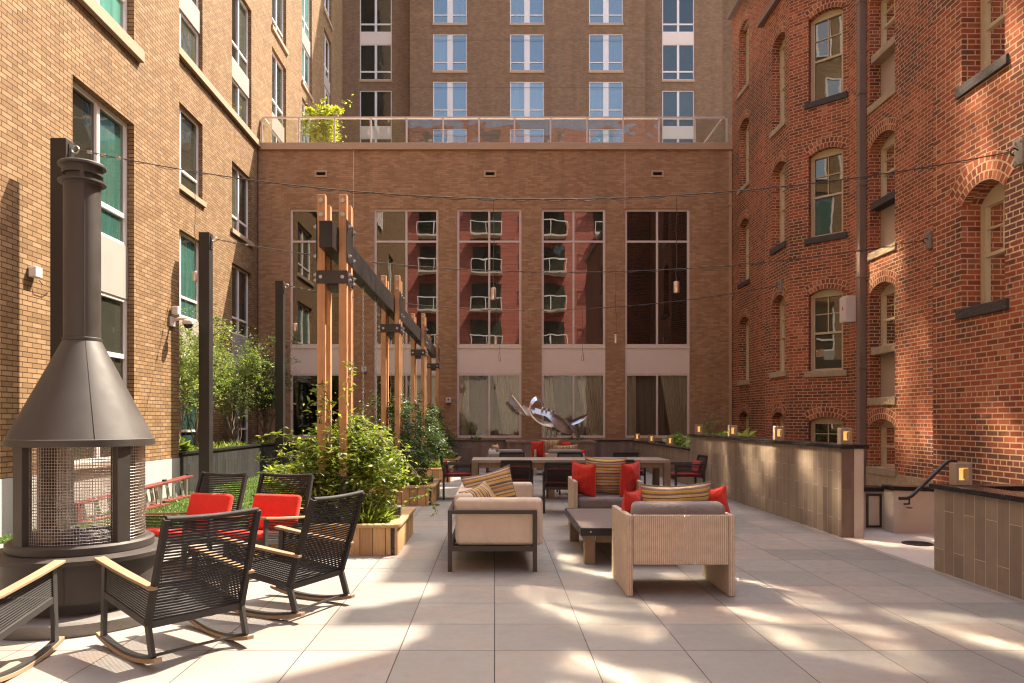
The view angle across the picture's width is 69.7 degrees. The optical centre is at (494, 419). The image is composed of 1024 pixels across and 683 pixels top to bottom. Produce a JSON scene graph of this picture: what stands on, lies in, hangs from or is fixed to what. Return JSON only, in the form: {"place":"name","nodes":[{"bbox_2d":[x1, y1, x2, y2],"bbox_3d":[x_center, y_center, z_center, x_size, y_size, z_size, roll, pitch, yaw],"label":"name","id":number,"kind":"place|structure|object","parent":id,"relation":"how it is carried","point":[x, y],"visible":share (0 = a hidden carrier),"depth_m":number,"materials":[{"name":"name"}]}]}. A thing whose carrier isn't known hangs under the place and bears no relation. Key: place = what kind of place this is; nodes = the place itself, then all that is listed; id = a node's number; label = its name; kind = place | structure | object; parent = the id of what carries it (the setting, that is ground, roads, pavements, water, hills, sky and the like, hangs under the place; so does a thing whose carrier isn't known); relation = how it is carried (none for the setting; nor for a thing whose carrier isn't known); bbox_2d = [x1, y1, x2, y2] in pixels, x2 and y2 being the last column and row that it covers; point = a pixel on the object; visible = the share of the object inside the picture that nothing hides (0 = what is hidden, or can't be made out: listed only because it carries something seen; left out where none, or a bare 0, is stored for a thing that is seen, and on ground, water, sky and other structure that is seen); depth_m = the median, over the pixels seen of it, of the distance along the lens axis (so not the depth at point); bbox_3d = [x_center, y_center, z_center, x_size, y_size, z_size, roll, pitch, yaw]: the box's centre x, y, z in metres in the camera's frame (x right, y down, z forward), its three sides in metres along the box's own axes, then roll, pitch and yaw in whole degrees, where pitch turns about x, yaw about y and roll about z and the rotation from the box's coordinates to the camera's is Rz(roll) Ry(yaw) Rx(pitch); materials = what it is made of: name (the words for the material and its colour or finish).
{"place":"outdoors","nodes":[
{"label":"outdoors","id":0,"kind":"place"},
{"bbox_2d":[0,0,179,537],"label":"brick building","id":1,"kind":"structure","parent":0,"point":[99,76],"depth_m":11.84,"materials":[{"name":"brown brick"}]},
{"bbox_2d":[73,81,126,246],"bbox_3d":[-6.304,-3.990,11.635,0.073,2.100,1.830,0,0,0],"label":"window","id":2,"kind":"structure","parent":1,"relation":"in","point":[96,129],"depth_m":11.97,"materials":[{"name":"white glass"}]},
{"bbox_2d":[74,291,126,463],"bbox_3d":[-6.304,-0.695,11.635,0.073,2.710,1.830,0,0,0],"label":"window","id":3,"kind":"structure","parent":1,"relation":"in","point":[113,308],"depth_m":12.19,"materials":[{"name":"white glass"}]},
{"bbox_2d":[96,0,126,32],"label":"window","id":4,"kind":"structure","parent":1,"relation":"in","point":[117,9],"depth_m":12.32,"materials":[{"name":"green glass"}]},
{"bbox_2d":[0,468,377,543],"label":"lawn grass","id":5,"kind":"structure","parent":0,"point":[248,497],"depth_m":12.51,"materials":[{"name":"green plant"}]},
{"bbox_2d":[50,138,79,528],"bbox_3d":[-5.648,-1.085,9.720,0.334,5.210,0.200,0,0,0],"label":"steel post","id":6,"kind":"object","parent":5,"relation":"on","point":[60,148],"visible":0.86,"depth_m":9.62,"materials":[{"name":"black metal"}]},
{"bbox_2d":[79,149,1009,201],"bbox_3d":[0.430,-3.176,9.384,11.862,0.802,0.033,0,0,3],"label":"string cable","id":7,"kind":"object","parent":6,"relation":"attached to","point":[120,158],"visible":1,"depth_m":9.37,"materials":[{"name":"metal"}]},
{"bbox_2d":[74,479,169,524],"bbox_3d":[-5.710,1.255,11.393,0.190,0.460,2.542,0,0,4],"label":"step ladder","id":8,"kind":"object","parent":5,"relation":"on","point":[154,486],"visible":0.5,"depth_m":12.04,"materials":[{"name":"metal"}]},
{"bbox_2d":[199,232,216,492],"bbox_3d":[-5.648,-1.085,14.550,0.334,5.210,0.200,0,0,0],"label":"steel post","id":9,"kind":"object","parent":5,"relation":"on","point":[206,241],"visible":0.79,"depth_m":14.45,"materials":[{"name":"black metal"}]},
{"bbox_2d":[217,239,922,273],"bbox_3d":[1.240,-3.187,14.113,13.491,0.780,0.033,0,0,4],"label":"string cable","id":10,"kind":"object","parent":9,"relation":"attached to","point":[586,272],"visible":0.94,"depth_m":14.04,"materials":[{"name":"metal"}]},
{"bbox_2d":[275,281,288,473],"bbox_3d":[-5.648,-1.085,19.600,0.334,5.210,0.200,0,0,0],"label":"steel post","id":11,"kind":"object","parent":5,"relation":"on","point":[280,287],"visible":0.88,"depth_m":19.50,"materials":[{"name":"black metal"}]},
{"bbox_2d":[0,468,1023,682],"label":"patio pavement","id":12,"kind":"structure","parent":0,"point":[806,604],"depth_m":5.29,"materials":[{"name":"ceramic"}]},
{"bbox_2d":[0,560,65,681],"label":"rocking chair","id":13,"kind":"object","parent":12,"relation":"on","point":[17,612],"visible":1,"depth_m":4.42,"materials":[{"name":"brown wood"}]},
{"bbox_2d":[0,157,169,640],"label":"outdoor fireplace","id":14,"kind":"object","parent":12,"relation":"on","point":[80,396],"visible":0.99,"depth_m":5.36,"materials":[{"name":"metal"}]},
{"bbox_2d":[94,507,260,663],"bbox_3d":[-2.054,1.019,4.778,0.949,0.922,0.704,0,0,41],"label":"rocking chair","id":15,"kind":"object","parent":12,"relation":"on","point":[193,598],"visible":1,"depth_m":4.58,"materials":[{"name":"black wicker"}]},
{"bbox_2d":[145,472,247,573],"bbox_3d":[-3.047,1.019,7.382,0.704,0.922,0.949,0,0,23],"label":"rocking chair","id":16,"kind":"object","parent":12,"relation":"on","point":[206,503],"visible":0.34,"depth_m":7.59,"materials":[{"name":"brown wood"}]},
{"bbox_2d":[202,472,313,571],"bbox_3d":[-2.310,1.019,7.283,0.704,0.922,0.949,0,0,17],"label":"rocking chair","id":17,"kind":"object","parent":12,"relation":"on","point":[277,509],"visible":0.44,"depth_m":7.47,"materials":[{"name":"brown wood"}]},
{"bbox_2d":[217,490,364,618],"bbox_3d":[-1.589,1.019,5.765,0.949,0.922,0.704,0,0,26],"label":"rocking chair","id":18,"kind":"object","parent":12,"relation":"on","point":[281,569],"visible":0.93,"depth_m":5.57,"materials":[{"name":"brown wood"}]},
{"bbox_2d":[242,507,415,554],"bbox_3d":[-1.890,1.312,8.815,1.720,0.335,1.630,0,0,0],"label":"planter box","id":19,"kind":"object","parent":12,"relation":"on","point":[391,537],"visible":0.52,"depth_m":8.03,"materials":[{"name":"brown wood"}]},
{"bbox_2d":[248,360,439,522],"bbox_3d":[-1.769,0.301,8.837,2.338,1.966,1.721,0,0,0],"label":"climbing vine","id":20,"kind":"object","parent":19,"relation":"in","point":[365,454],"visible":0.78,"depth_m":8.49,"materials":[{"name":"green plant"}]},
{"bbox_2d":[335,499,403,524],"bbox_3d":[-1.458,1.092,8.397,0.905,0.495,0.902,0,0,0],"label":"grass tuft","id":21,"kind":"object","parent":19,"relation":"in","point":[375,516],"visible":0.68,"depth_m":8.24,"materials":[{"name":"green plant"}]},
{"bbox_2d":[314,194,440,522],"bbox_3d":[-1.870,-0.583,15.545,0.438,4.025,14.810,0,0,0],"label":"timber frame","id":22,"kind":"object","parent":12,"relation":"on","point":[334,242],"visible":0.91,"depth_m":8.72,"materials":[{"name":"wood"}]},
{"bbox_2d":[353,479,440,504],"bbox_3d":[-1.890,1.312,13.485,1.720,0.335,1.590,0,0,0],"label":"planter box","id":23,"kind":"object","parent":12,"relation":"on","point":[406,494],"visible":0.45,"depth_m":12.72,"materials":[{"name":"brown wood"}]},
{"bbox_2d":[357,380,443,482],"bbox_3d":[-1.917,0.254,13.420,2.059,1.950,1.403,0,0,0],"label":"climbing vine","id":24,"kind":"object","parent":23,"relation":"in","point":[412,443],"visible":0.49,"depth_m":13.38,"materials":[{"name":"green plant"}]},
{"bbox_2d":[389,464,452,481],"bbox_3d":[-1.890,1.312,18.150,1.720,0.335,1.560,0,0,0],"label":"planter box","id":25,"kind":"object","parent":12,"relation":"on","point":[438,474],"visible":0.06,"depth_m":17.40,"materials":[{"name":"brown wood"}]},
{"bbox_2d":[389,388,455,467],"bbox_3d":[-1.840,0.210,18.171,1.905,1.972,1.330,0,0,12],"label":"climbing vine","id":26,"kind":"object","parent":25,"relation":"in","point":[434,439],"visible":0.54,"depth_m":18.04,"materials":[{"name":"green plant"}]},
{"bbox_2d":[448,482,542,571],"bbox_3d":[0.010,1.113,8.210,0.930,0.735,2.120,0,0,0],"label":"lounge sofa","id":27,"kind":"object","parent":12,"relation":"on","point":[499,523],"visible":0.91,"depth_m":7.20,"materials":[{"name":"beige fabric"}]},
{"bbox_2d":[460,464,516,496],"bbox_3d":[-0.042,0.801,8.089,0.565,0.506,0.168,-14,-9,-4],"label":"throw pillow","id":28,"kind":"object","parent":27,"relation":"on","point":[499,482],"visible":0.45,"depth_m":8.05,"materials":[{"name":"fabric"}]},
{"bbox_2d":[499,460,533,483],"bbox_3d":[0.360,1.073,12.429,0.575,0.815,0.632,0,0,0],"label":"dining chair","id":29,"kind":"object","parent":12,"relation":"on","point":[520,473],"visible":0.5,"depth_m":12.15,"materials":[{"name":"black fabric"}]},
{"bbox_2d":[505,439,595,469],"bbox_3d":[1.660,1.050,22.325,2.640,0.860,1.630,0,0,0],"label":"table","id":30,"kind":"object","parent":12,"relation":"on","point":[587,445],"visible":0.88,"depth_m":21.55,"materials":[{"name":"brown stone"}]},
{"bbox_2d":[507,395,587,440],"bbox_3d":[1.641,-0.052,22.620,2.519,1.437,0.601,0,0,0],"label":"metal sculpture","id":31,"kind":"object","parent":30,"relation":"on","point":[561,424],"visible":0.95,"depth_m":22.53,"materials":[{"name":"silver metal"}]},
{"bbox_2d":[542,462,571,513],"bbox_3d":[1.059,1.073,11.829,0.575,0.815,0.632,0,0,3],"label":"dining chair","id":32,"kind":"object","parent":12,"relation":"on","point":[556,474],"visible":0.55,"depth_m":11.58,"materials":[{"name":"black fabric"}]},
{"bbox_2d":[472,457,670,498],"bbox_3d":[1.400,1.107,13.950,3.640,0.745,1.020,0,0,0],"label":"dining table","id":33,"kind":"object","parent":12,"relation":"on","point":[655,464],"visible":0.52,"depth_m":13.48,"materials":[{"name":"brown wood"}]},
{"bbox_2d":[565,508,611,563],"bbox_3d":[1.399,1.289,8.297,1.061,0.382,1.706,0,0,0],"label":"coffee table","id":34,"kind":"object","parent":12,"relation":"on","point":[588,525],"visible":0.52,"depth_m":7.81,"materials":[{"name":"brown wood"}]},
{"bbox_2d":[568,476,642,525],"bbox_3d":[1.490,1.089,10.002,0.905,0.782,0.803,0,0,0],"label":"wicker armchair","id":35,"kind":"object","parent":12,"relation":"on","point":[599,500],"visible":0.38,"depth_m":9.61,"materials":[{"name":"beige wicker"}]},
{"bbox_2d":[572,460,595,496],"bbox_3d":[1.196,0.797,9.849,0.170,0.465,0.425,-8,10,-41],"label":"throw pillow","id":36,"kind":"object","parent":35,"relation":"on","point":[583,476],"visible":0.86,"depth_m":9.76,"materials":[{"name":"red fabric"}]},
{"bbox_2d":[585,456,626,493],"bbox_3d":[1.499,0.764,10.014,0.565,0.536,0.195,2,10,0],"label":"throw pillow","id":37,"kind":"object","parent":35,"relation":"on","point":[608,476],"visible":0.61,"depth_m":9.94,"materials":[{"name":"fabric"}]},
{"bbox_2d":[619,460,639,496],"bbox_3d":[1.809,0.791,9.834,0.196,0.475,0.425,8,9,43],"label":"throw pillow","id":38,"kind":"object","parent":35,"relation":"on","point":[629,475],"visible":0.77,"depth_m":9.72,"materials":[{"name":"red fabric"}]},
{"bbox_2d":[612,501,734,595],"bbox_3d":[1.560,1.089,6.548,0.905,0.782,0.803,0,0,0],"label":"wicker armchair","id":39,"kind":"object","parent":12,"relation":"on","point":[702,533],"visible":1,"depth_m":6.15,"materials":[{"name":"wicker"}]},
{"bbox_2d":[640,481,711,500],"bbox_3d":[1.623,0.801,6.592,0.644,0.491,0.195,-2,9,-2],"label":"throw pillow","id":40,"kind":"object","parent":39,"relation":"on","point":[697,492],"visible":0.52,"depth_m":6.52,"materials":[{"name":"fabric"}]},
{"bbox_2d":[671,454,707,485],"bbox_3d":[3.641,1.073,13.901,0.632,0.815,0.575,0,0,-2],"label":"dining chair","id":41,"kind":"object","parent":12,"relation":"on","point":[694,469],"visible":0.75,"depth_m":13.66,"materials":[{"name":"black metal"}]},
{"bbox_2d":[689,434,868,537],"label":"terrace wall","id":42,"kind":"structure","parent":12,"relation":"on","point":[818,485],"depth_m":10.75,"materials":[{"name":"beige tile"}]},
{"bbox_2d":[929,484,1023,599],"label":"planter wall","id":43,"kind":"structure","parent":12,"relation":"on","point":[978,534],"depth_m":6.58,"materials":[{"name":"brown tile"}]},
{"bbox_2d":[949,463,971,485],"bbox_3d":[4.500,0.523,7.100,0.165,0.215,0.100,0,0,0],"label":"wall lamp","id":44,"kind":"object","parent":43,"relation":"on","point":[960,474],"visible":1,"depth_m":7.05,"materials":[{"name":"grey metal"}]},
{"bbox_2d":[844,528,933,568],"bbox_3d":[6.650,1.484,10.250,4.700,0.001,14.500,0,0,0],"label":"concrete landing","id":45,"kind":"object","parent":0,"point":[880,539],"depth_m":8.82,"materials":[{"name":"grey concrete"}]},
{"bbox_2d":[864,485,883,527],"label":"stair wall","id":46,"kind":"structure","parent":45,"relation":"on","point":[872,489],"depth_m":10.05,"materials":[{"name":"concrete"}]},
{"bbox_2d":[866,494,881,527],"bbox_3d":[5.180,1.240,10.040,0.210,0.460,0.013,0,0,0],"label":"access hatch","id":47,"kind":"object","parent":46,"relation":"attached to","point":[873,510],"visible":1,"depth_m":10.04,"materials":[{"name":"beige wood"}]},
{"bbox_2d":[881,484,933,532],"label":"stair wall","id":48,"kind":"structure","parent":45,"relation":"on","point":[900,517],"depth_m":9.62,"materials":[{"name":"concrete"}]},
{"label":"ground","id":49,"kind":"structure","parent":0,"visible":0},
{"bbox_2d":[179,440,300,493],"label":"planter wall","id":50,"kind":"structure","parent":49,"relation":"on","point":[231,460],"depth_m":17.23,"materials":[{"name":"grey metal"}]},
{"bbox_2d":[179,300,221,438],"bbox_3d":[-6.748,-0.926,15.519,1.687,3.302,2.018,0,0,0],"label":"planted shrub","id":51,"kind":"object","parent":50,"relation":"in","point":[185,388],"visible":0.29,"depth_m":15.63,"materials":[{"name":"green plant"}]},
{"bbox_2d":[179,303,242,449],"bbox_3d":[-6.891,-1.037,17.208,1.932,3.528,2.446,0,0,0],"label":"planted shrub","id":52,"kind":"object","parent":50,"relation":"in","point":[215,365],"visible":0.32,"depth_m":17.12,"materials":[{"name":"green plant"}]},
{"bbox_2d":[185,323,275,443],"bbox_3d":[-6.748,-0.954,19.013,2.180,3.360,2.473,0,0,0],"label":"planted shrub","id":53,"kind":"object","parent":50,"relation":"in","point":[252,371],"visible":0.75,"depth_m":18.93,"materials":[{"name":"green plant"}]},
{"bbox_2d":[234,327,301,441],"bbox_3d":[-6.777,-1.016,21.355,2.224,3.489,2.513,0,0,0],"label":"planted shrub","id":54,"kind":"object","parent":50,"relation":"in","point":[267,402],"visible":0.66,"depth_m":21.33,"materials":[{"name":"green plant"}]},
{"bbox_2d":[179,0,341,446],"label":"brick building","id":55,"kind":"structure","parent":49,"relation":"on","point":[245,66],"depth_m":22.76,"materials":[{"name":"brown brick"}]},
{"bbox_2d":[179,231,197,321],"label":"window","id":56,"kind":"structure","parent":55,"relation":"in","point":[188,289],"depth_m":19.20,"materials":[{"name":"green glass"}]},
{"bbox_2d":[179,106,197,195],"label":"window","id":57,"kind":"structure","parent":55,"relation":"in","point":[188,128],"depth_m":19.26,"materials":[{"name":"white metal"}]},
{"bbox_2d":[179,10,197,66],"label":"window","id":58,"kind":"structure","parent":55,"relation":"in","point":[188,37],"depth_m":19.26,"materials":[{"name":"grey glass"}]},
{"bbox_2d":[232,265,247,337],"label":"window","id":59,"kind":"structure","parent":55,"relation":"in","point":[239,277],"depth_m":23.12,"materials":[{"name":"glass"}]},
{"bbox_2d":[232,164,247,238],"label":"window","id":60,"kind":"structure","parent":55,"relation":"in","point":[239,186],"depth_m":23.12,"materials":[{"name":"white metal"}]},
{"bbox_2d":[232,0,247,76],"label":"window","id":61,"kind":"structure","parent":55,"relation":"in","point":[239,11],"depth_m":23.21,"materials":[{"name":"glass"}]},
{"bbox_2d":[272,52,282,125],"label":"window","id":62,"kind":"structure","parent":55,"relation":"in","point":[277,70],"depth_m":27.17,"materials":[{"name":"white metal"}]},
{"bbox_2d":[258,142,732,440],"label":"brick building","id":63,"kind":"structure","parent":49,"relation":"on","point":[659,370],"depth_m":24.50,"materials":[{"name":"brick"}]},
{"bbox_2d":[291,209,353,345],"bbox_3d":[-5.745,-4.740,24.593,2.130,4.580,0.073,0,0,0],"label":"window","id":64,"kind":"structure","parent":63,"relation":"in","point":[303,221],"depth_m":24.60,"materials":[{"name":"glass"}]},
{"bbox_2d":[300,94,353,141],"bbox_3d":[-6.366,-10.402,27.413,1.872,3.092,1.969,0,0,-23],"label":"terrace tree","id":65,"kind":"object","parent":63,"relation":"on","point":[322,130],"visible":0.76,"depth_m":27.07,"materials":[{"name":"green plant"}]},
{"bbox_2d":[374,373,435,437],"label":"window","id":66,"kind":"structure","parent":63,"relation":"in","point":[418,375],"depth_m":24.69,"materials":[{"name":"glass"}]},
{"bbox_2d":[374,209,437,345],"bbox_3d":[-2.940,-4.740,24.593,2.140,4.580,0.073,0,0,0],"label":"window","id":67,"kind":"structure","parent":63,"relation":"in","point":[404,237],"depth_m":24.60,"materials":[{"name":"glass"}]},
{"bbox_2d":[457,209,520,345],"bbox_3d":[-0.175,-4.740,24.593,2.150,4.580,0.073,0,0,0],"label":"window","id":68,"kind":"structure","parent":63,"relation":"in","point":[477,235],"depth_m":24.60,"materials":[{"name":"clear glass"}]},
{"bbox_2d":[457,373,520,437],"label":"window","id":69,"kind":"structure","parent":63,"relation":"in","point":[483,405],"depth_m":24.72,"materials":[{"name":"glass"}]},
{"bbox_2d":[261,117,726,141],"bbox_3d":[-0.008,-9.690,26.335,15.649,0.960,3.330,0,0,0],"label":"glass railing","id":70,"kind":"object","parent":63,"relation":"on","point":[550,118],"visible":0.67,"depth_m":24.68,"materials":[{"name":"clear glass"}]},
{"bbox_2d":[542,209,604,345],"bbox_3d":[2.635,-4.740,24.593,2.130,4.580,0.073,0,0,0],"label":"window","id":71,"kind":"structure","parent":63,"relation":"in","point":[573,240],"depth_m":24.60,"materials":[{"name":"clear glass"}]},
{"bbox_2d":[542,373,604,437],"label":"window","id":72,"kind":"structure","parent":63,"relation":"in","point":[571,396],"depth_m":24.71,"materials":[{"name":"glass"}]},
{"bbox_2d":[625,209,688,345],"bbox_3d":[5.430,-4.740,24.593,2.160,4.580,0.073,0,0,0],"label":"window","id":73,"kind":"structure","parent":63,"relation":"in","point":[650,234],"depth_m":24.60,"materials":[{"name":"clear glass"}]},
{"bbox_2d":[625,373,688,437],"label":"window","id":74,"kind":"structure","parent":63,"relation":"in","point":[657,404],"depth_m":24.71,"materials":[{"name":"beige metal"}]},
{"bbox_2d":[301,440,689,463],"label":"planter wall","id":75,"kind":"structure","parent":49,"relation":"on","point":[469,450],"depth_m":23.20,"materials":[{"name":"brown concrete"}]},
{"bbox_2d":[342,0,735,141],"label":"brick tower","id":76,"kind":"structure","parent":49,"relation":"on","point":[536,58],"depth_m":42.70,"materials":[{"name":"brown brick"}]},
{"bbox_2d":[360,0,391,32],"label":"window","id":77,"kind":"structure","parent":76,"relation":"in","point":[375,15],"depth_m":43.79,"materials":[{"name":"glass"}]},
{"bbox_2d":[360,44,391,78],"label":"window","id":78,"kind":"structure","parent":76,"relation":"in","point":[375,59],"depth_m":43.79,"materials":[{"name":"glass"}]},
{"bbox_2d":[360,91,391,126],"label":"window","id":79,"kind":"structure","parent":76,"relation":"in","point":[372,103],"depth_m":43.79,"materials":[{"name":"glass"}]},
{"bbox_2d":[433,82,466,116],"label":"window","id":80,"kind":"structure","parent":76,"relation":"in","point":[447,102],"depth_m":42.70,"materials":[{"name":"glass"}]},
{"bbox_2d":[433,34,466,69],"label":"window","id":81,"kind":"structure","parent":76,"relation":"in","point":[449,50],"depth_m":42.70,"materials":[{"name":"blue glass"}]},
{"bbox_2d":[433,0,466,22],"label":"window","id":82,"kind":"structure","parent":76,"relation":"in","point":[444,11],"depth_m":42.70,"materials":[{"name":"blue glass"}]},
{"bbox_2d":[510,82,543,116],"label":"window","id":83,"kind":"structure","parent":76,"relation":"in","point":[524,102],"depth_m":42.70,"materials":[{"name":"glass"}]},
{"bbox_2d":[510,34,543,69],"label":"window","id":84,"kind":"structure","parent":76,"relation":"in","point":[526,50],"depth_m":42.70,"materials":[{"name":"blue glass"}]},
{"bbox_2d":[510,0,543,22],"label":"window","id":85,"kind":"structure","parent":76,"relation":"in","point":[521,11],"depth_m":42.70,"materials":[{"name":"blue glass"}]},
{"bbox_2d":[589,82,622,116],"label":"window","id":86,"kind":"structure","parent":76,"relation":"in","point":[603,102],"depth_m":42.70,"materials":[{"name":"glass"}]},
{"bbox_2d":[589,34,622,69],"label":"window","id":87,"kind":"structure","parent":76,"relation":"in","point":[605,50],"depth_m":42.70,"materials":[{"name":"blue glass"}]},
{"bbox_2d":[589,0,622,22],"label":"window","id":88,"kind":"structure","parent":76,"relation":"in","point":[600,11],"depth_m":42.70,"materials":[{"name":"blue glass"}]},
{"bbox_2d":[662,0,693,32],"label":"window","id":89,"kind":"structure","parent":76,"relation":"in","point":[677,15],"depth_m":43.79,"materials":[{"name":"blue glass"}]},
{"bbox_2d":[662,44,693,78],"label":"window","id":90,"kind":"structure","parent":76,"relation":"in","point":[677,59],"depth_m":43.79,"materials":[{"name":"glass"}]},
{"bbox_2d":[662,91,693,126],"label":"window","id":91,"kind":"structure","parent":76,"relation":"in","point":[674,103],"depth_m":43.79,"materials":[{"name":"glass"}]},
{"bbox_2d":[632,440,689,484],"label":"planter wall","id":92,"kind":"structure","parent":49,"relation":"on","point":[674,453],"depth_m":19.01,"materials":[{"name":"grey concrete"}]},
{"bbox_2d":[727,0,1023,485],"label":"brick building","id":93,"kind":"structure","parent":49,"relation":"on","point":[913,374],"depth_m":15.66,"materials":[{"name":"red brick"}]},
{"bbox_2d":[769,286,786,378],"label":"window","id":94,"kind":"structure","parent":93,"relation":"in","point":[774,297],"depth_m":18.83,"materials":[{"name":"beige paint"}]},
{"bbox_2d":[769,150,786,255],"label":"window","id":95,"kind":"structure","parent":93,"relation":"in","point":[780,157],"depth_m":18.81,"materials":[{"name":"beige paint"}]},
{"bbox_2d":[769,21,786,139],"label":"window","id":96,"kind":"structure","parent":93,"relation":"in","point":[780,29],"depth_m":18.81,"materials":[{"name":"beige paint"}]},
{"bbox_2d":[803,0,847,109],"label":"window","id":97,"kind":"structure","parent":93,"relation":"in","point":[827,29],"depth_m":17.35,"materials":[{"name":"clear glass"}]},
{"bbox_2d":[803,407,848,442],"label":"window","id":98,"kind":"structure","parent":93,"relation":"in","point":[824,429],"depth_m":17.34,"materials":[{"name":"beige paint"}]},
{"bbox_2d":[803,278,848,377],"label":"window","id":99,"kind":"structure","parent":93,"relation":"in","point":[826,328],"depth_m":17.35,"materials":[{"name":"glass"}]},
{"bbox_2d":[803,136,848,244],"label":"window","id":100,"kind":"structure","parent":93,"relation":"in","point":[826,199],"depth_m":17.35,"materials":[{"name":"beige paint"}]},
{"bbox_2d":[866,408,897,476],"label":"window","id":101,"kind":"structure","parent":93,"relation":"in","point":[876,415],"depth_m":15.62,"materials":[{"name":"brown brick"}]},
{"bbox_2d":[866,270,897,405],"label":"window","id":102,"kind":"structure","parent":93,"relation":"in","point":[886,350],"depth_m":15.62,"materials":[{"name":"beige paint"}]},
{"bbox_2d":[866,117,897,260],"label":"window","id":103,"kind":"structure","parent":93,"relation":"in","point":[886,204],"depth_m":15.61,"materials":[{"name":"beige paint"}]},
{"bbox_2d":[867,0,896,114],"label":"window","id":104,"kind":"structure","parent":93,"relation":"in","point":[885,56],"depth_m":15.62,"materials":[{"name":"beige paint"}]},
{"bbox_2d":[949,150,1014,319],"bbox_3d":[6.645,-2.461,9.800,0.391,2.147,1.401,0,0,0],"label":"window","id":105,"kind":"structure","parent":93,"relation":"in","point":[985,170],"depth_m":9.97,"materials":[{"name":"beige paint"}]},
{"bbox_2d":[955,0,1009,99],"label":"window","id":106,"kind":"structure","parent":93,"relation":"in","point":[994,58],"depth_m":10.00,"materials":[{"name":"beige paint"}]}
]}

